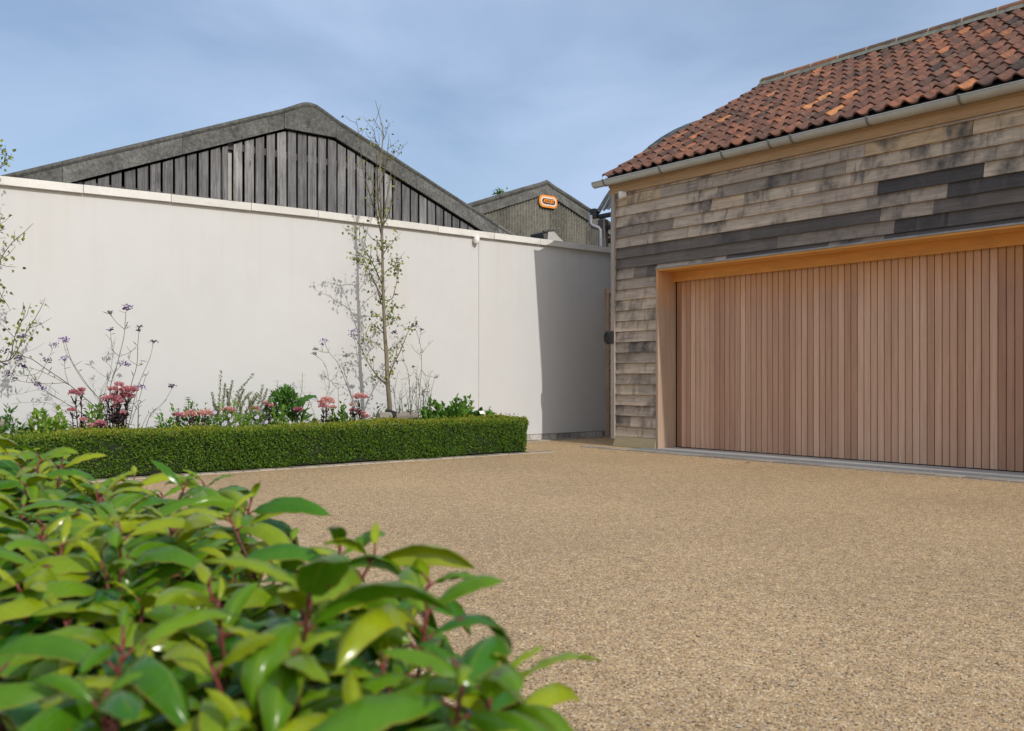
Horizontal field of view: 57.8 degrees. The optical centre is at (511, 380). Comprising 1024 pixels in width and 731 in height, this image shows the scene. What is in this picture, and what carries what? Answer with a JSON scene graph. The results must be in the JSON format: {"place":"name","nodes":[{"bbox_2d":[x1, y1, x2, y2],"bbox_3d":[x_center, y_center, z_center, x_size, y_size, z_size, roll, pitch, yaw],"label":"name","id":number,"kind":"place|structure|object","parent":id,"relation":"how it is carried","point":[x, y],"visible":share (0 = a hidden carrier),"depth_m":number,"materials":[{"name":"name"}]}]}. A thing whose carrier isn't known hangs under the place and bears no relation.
{"place":"outdoors","nodes":[
{"label":"outdoors","id":0,"kind":"place"},
{"bbox_2d":[0,102,514,234],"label":"slatted barn","id":1,"kind":"structure","parent":0,"point":[295,156],"depth_m":16.82,"materials":[{"name":"wood"}]},
{"bbox_2d":[0,0,1018,221],"label":"sky","id":2,"kind":"structure","parent":0,"point":[479,97],"materials":[{"name":"blue"}]},
{"bbox_2d":[30,437,1023,730],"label":"driveway","id":3,"kind":"structure","parent":0,"point":[684,593],"depth_m":4.27,"materials":[{"name":"beige gravel"}]},
{"bbox_2d":[0,410,528,479],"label":"clipped hedge","id":4,"kind":"object","parent":3,"relation":"on","point":[196,448],"visible":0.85,"depth_m":9.41,"materials":[{"name":"green plant"}]},
{"bbox_2d":[0,435,600,730],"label":"laurel hedge","id":5,"kind":"object","parent":3,"relation":"on","point":[121,609],"visible":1,"depth_m":1.01,"materials":[{"name":"green plant"}]},
{"bbox_2d":[104,450,525,476],"bbox_3d":[-4.748,0.870,8.599,11.240,0.001,1.750,0,0,-39],"label":"flower bed","id":6,"kind":"object","parent":3,"relation":"on","point":[329,462],"visible":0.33,"depth_m":9.78,"materials":[{"name":"brown soil"}]},
{"bbox_2d":[0,418,7,428],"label":"boulder","id":7,"kind":"object","parent":6,"relation":"on","point":[2,421],"visible":0.53,"depth_m":8.64,"materials":[{"name":"grey stone"}]},
{"bbox_2d":[0,403,31,435],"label":"leafy plant","id":8,"kind":"object","parent":6,"relation":"on","point":[3,429],"visible":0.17,"depth_m":8.59,"materials":[{"name":"green plant"}]},
{"bbox_2d":[0,139,50,368],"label":"birch tree","id":9,"kind":"object","parent":6,"relation":"on","point":[4,287],"visible":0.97,"depth_m":8.87,"materials":[{"name":"green plant"}]},
{"bbox_2d":[15,403,73,435],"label":"leafy plant","id":10,"kind":"object","parent":6,"relation":"on","point":[50,423],"visible":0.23,"depth_m":8.68,"materials":[{"name":"green plant"}]},
{"bbox_2d":[0,334,108,423],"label":"verbena plant","id":11,"kind":"object","parent":6,"relation":"on","point":[25,366],"visible":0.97,"depth_m":8.78,"materials":[{"name":"green plant"}]},
{"bbox_2d":[67,387,88,435],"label":"sedum plant","id":12,"kind":"object","parent":6,"relation":"on","point":[80,390],"visible":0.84,"depth_m":8.91,"materials":[{"name":"pink plant"}]},
{"bbox_2d":[80,396,109,434],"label":"leafy plant","id":13,"kind":"object","parent":6,"relation":"on","point":[97,411],"visible":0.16,"depth_m":9.12,"materials":[{"name":"green plant"}]},
{"bbox_2d":[87,419,106,428],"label":"sedum plant","id":14,"kind":"object","parent":6,"relation":"on","point":[101,423],"visible":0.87,"depth_m":8.86,"materials":[{"name":"pink plant"}]},
{"bbox_2d":[99,380,138,433],"bbox_3d":[-3.868,0.436,9.117,0.342,0.870,0.274,0,0,0],"label":"sedum plant","id":15,"kind":"object","parent":6,"relation":"on","point":[117,417],"visible":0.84,"depth_m":9.09,"materials":[{"name":"pink plant"}]},
{"bbox_2d":[97,303,176,427],"bbox_3d":[-3.885,-0.122,9.521,0.779,1.311,0.480,0,0,-39],"label":"verbena plant","id":16,"kind":"object","parent":6,"relation":"on","point":[152,341],"visible":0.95,"depth_m":9.41,"materials":[{"name":"plant"}]},
{"bbox_2d":[153,403,182,431],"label":"leafy plant","id":17,"kind":"object","parent":6,"relation":"on","point":[168,424],"visible":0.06,"depth_m":9.43,"materials":[{"name":"green plant"}]},
{"bbox_2d":[174,408,182,424],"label":"phlox plant","id":18,"kind":"object","parent":6,"relation":"on","point":[178,415],"visible":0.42,"depth_m":9.66,"materials":[{"name":"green plant"}]},
{"bbox_2d":[183,397,191,418],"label":"phlox plant","id":19,"kind":"object","parent":6,"relation":"on","point":[188,404],"visible":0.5,"depth_m":9.75,"materials":[{"name":"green plant"}]},
{"bbox_2d":[171,407,213,425],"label":"sedum plant","id":20,"kind":"object","parent":6,"relation":"on","point":[193,413],"visible":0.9,"depth_m":9.55,"materials":[{"name":"pink plant"}]},
{"bbox_2d":[173,400,216,426],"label":"leafy plant","id":21,"kind":"object","parent":6,"relation":"on","point":[198,420],"visible":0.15,"depth_m":9.79,"materials":[{"name":"green plant"}]},
{"bbox_2d":[221,407,235,426],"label":"sedum plant","id":22,"kind":"object","parent":6,"relation":"on","point":[230,409],"visible":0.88,"depth_m":9.85,"materials":[{"name":"pink plant"}]},
{"bbox_2d":[204,399,267,430],"bbox_3d":[-2.931,0.535,9.909,0.847,0.668,0.467,0,0,-39],"label":"cranesbill plant","id":23,"kind":"object","parent":6,"relation":"on","point":[242,423],"visible":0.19,"depth_m":9.87,"materials":[{"name":"green plant"}]},
{"bbox_2d":[211,370,271,424],"bbox_3d":[-2.993,0.196,10.255,0.269,0.606,0.794,0,0,40],"label":"wormwood plant","id":24,"kind":"object","parent":6,"relation":"on","point":[228,404],"visible":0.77,"depth_m":10.19,"materials":[{"name":"grey plant"}]},
{"bbox_2d":[249,405,258,424],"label":"sedum plant","id":25,"kind":"object","parent":6,"relation":"on","point":[256,407],"visible":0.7,"depth_m":10.03,"materials":[{"name":"pink plant"}]},
{"bbox_2d":[262,401,275,424],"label":"sedum plant","id":26,"kind":"object","parent":6,"relation":"on","point":[266,404],"visible":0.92,"depth_m":10.09,"materials":[{"name":"pink plant"}]},
{"bbox_2d":[267,404,289,425],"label":"leafy plant","id":27,"kind":"object","parent":6,"relation":"on","point":[273,414],"visible":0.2,"depth_m":10.13,"materials":[{"name":"green plant"}]},
{"bbox_2d":[248,372,319,425],"bbox_3d":[-2.576,0.249,10.496,1.035,0.674,0.552,0,0,-39],"label":"border perennial","id":28,"kind":"object","parent":6,"relation":"on","point":[286,394],"visible":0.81,"depth_m":10.40,"materials":[{"name":"green plant"}]},
{"bbox_2d":[292,407,303,422],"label":"sedum plant","id":29,"kind":"object","parent":6,"relation":"on","point":[297,409],"visible":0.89,"depth_m":10.26,"materials":[{"name":"pink plant"}]},
{"bbox_2d":[317,396,336,422],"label":"sedum plant","id":30,"kind":"object","parent":6,"relation":"on","point":[323,400],"visible":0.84,"depth_m":10.51,"materials":[{"name":"pink plant"}]},
{"bbox_2d":[327,399,356,425],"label":"leafy plant","id":31,"kind":"object","parent":6,"relation":"on","point":[341,414],"visible":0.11,"depth_m":10.84,"materials":[{"name":"green plant"}]},
{"bbox_2d":[312,329,396,417],"bbox_3d":[-1.891,-0.021,11.002,1.142,1.193,0.292,0,0,-39],"label":"verbena plant","id":32,"kind":"object","parent":6,"relation":"on","point":[345,355],"visible":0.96,"depth_m":10.88,"materials":[{"name":"green plant"}]},
{"bbox_2d":[349,392,369,424],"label":"sedum plant","id":33,"kind":"object","parent":6,"relation":"on","point":[358,395],"visible":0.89,"depth_m":10.77,"materials":[{"name":"pink plant"}]},
{"bbox_2d":[369,402,386,424],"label":"leafy plant","id":34,"kind":"object","parent":6,"relation":"on","point":[378,410],"visible":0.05,"depth_m":11.69,"materials":[{"name":"green plant"}]},
{"bbox_2d":[341,100,417,424],"bbox_3d":[-1.611,-1.264,11.474,0.992,4.328,1.273,0,0,-11],"label":"birch tree","id":35,"kind":"object","parent":6,"relation":"on","point":[387,377],"visible":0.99,"depth_m":11.43,"materials":[{"name":"green plant"}]},
{"bbox_2d":[375,410,418,423],"bbox_3d":[-1.423,0.639,11.392,0.558,0.561,0.203,0,0,-39],"label":"boulder","id":36,"kind":"object","parent":6,"relation":"on","point":[401,415],"visible":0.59,"depth_m":11.33,"materials":[{"name":"grey stone"}]},
{"bbox_2d":[390,322,437,419],"bbox_3d":[-1.191,-0.058,11.461,0.711,1.331,0.332,0,0,-39],"label":"verbena plant","id":37,"kind":"object","parent":6,"relation":"on","point":[422,390],"visible":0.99,"depth_m":11.50,"materials":[{"name":"green plant"}]},
{"bbox_2d":[415,394,495,422],"bbox_3d":[-0.734,0.516,11.875,1.347,0.719,0.723,0,0,-39],"label":"cranesbill plant","id":38,"kind":"object","parent":6,"relation":"on","point":[448,412],"visible":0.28,"depth_m":11.73,"materials":[{"name":"green plant"}]},
{"bbox_2d":[89,450,555,481],"bbox_3d":[-4.011,0.898,8.005,11.640,0.024,0.120,0,0,-39],"label":"sett edging","id":39,"kind":"object","parent":3,"relation":"on","point":[269,469],"visible":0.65,"depth_m":9.76,"materials":[{"name":"stone"}]},
{"bbox_2d":[527,436,610,441],"bbox_3d":[0.411,0.898,13.749,2.960,0.024,0.170,0,0,-39],"label":"sett edging","id":40,"kind":"object","parent":3,"relation":"on","point":[568,438],"visible":0.5,"depth_m":14.08,"materials":[{"name":"stone"}]},
{"bbox_2d":[580,446,1023,482],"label":"sett paving","id":41,"kind":"structure","parent":3,"relation":"on","point":[867,469],"depth_m":9.63,"materials":[{"name":"stone"}]},
{"bbox_2d":[632,448,1023,479],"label":"drain channel","id":42,"kind":"object","parent":3,"relation":"on","point":[866,466],"visible":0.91,"depth_m":9.76,"materials":[{"name":"metal"}]},
{"bbox_2d":[656,447,1023,476],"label":"door threshold","id":43,"kind":"object","parent":3,"relation":"on","point":[1008,473],"depth_m":9.96,"materials":[{"name":"concrete"}]},
{"bbox_2d":[468,180,610,246],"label":"corrugated barn","id":44,"kind":"structure","parent":0,"point":[521,211],"depth_m":37.72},
{"bbox_2d":[492,187,507,194],"bbox_3d":[-0.460,-7.339,37.260,0.722,0.920,0.750,0,0,37],"label":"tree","id":45,"kind":"object","parent":44,"relation":"on","point":[499,192],"visible":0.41,"depth_m":37.23,"materials":[{"name":"green plant"}]},
{"bbox_2d":[530,229,561,240],"bbox_3d":[0.933,-3.599,24.126,0.750,0.616,0.560,0,0,-39],"label":"concrete hopper","id":46,"kind":"object","parent":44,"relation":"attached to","point":[549,234],"visible":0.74,"depth_m":23.87,"materials":[{"name":"white concrete"}]},
{"bbox_2d":[539,195,556,208],"bbox_3d":[1.486,-7.301,37.916,0.980,0.500,0.082,0,0,-39],"label":"company sign","id":47,"kind":"object","parent":44,"relation":"attached to","point":[546,201],"visible":1,"depth_m":37.88,"materials":[{"name":"orange paint"}]},
{"bbox_2d":[588,120,697,246],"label":"round roof barn","id":48,"kind":"structure","parent":0,"point":[602,227],"depth_m":29.83,"materials":[{"name":"black paint"}]},
{"bbox_2d":[591,0,1023,471],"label":"timber garage","id":49,"kind":"structure","parent":0,"point":[823,258],"depth_m":10.44,"materials":[{"name":"brown wood"}]},
{"bbox_2d":[677,245,1023,471],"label":"garage door","id":50,"kind":"structure","parent":49,"relation":"in","point":[916,359],"depth_m":10.16,"materials":[{"name":"brown wood"}]},
{"label":"ground","id":51,"kind":"structure","parent":0,"visible":0},
{"bbox_2d":[0,176,610,439],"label":"garden wall","id":52,"kind":"structure","parent":51,"relation":"on","point":[240,293],"depth_m":11.27,"materials":[{"name":"paint"}]},
{"bbox_2d":[605,288,610,435],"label":"side gate","id":53,"kind":"structure","parent":52,"relation":"attached to","point":[608,365],"depth_m":14.72,"materials":[{"name":"brown wood"}]}
]}

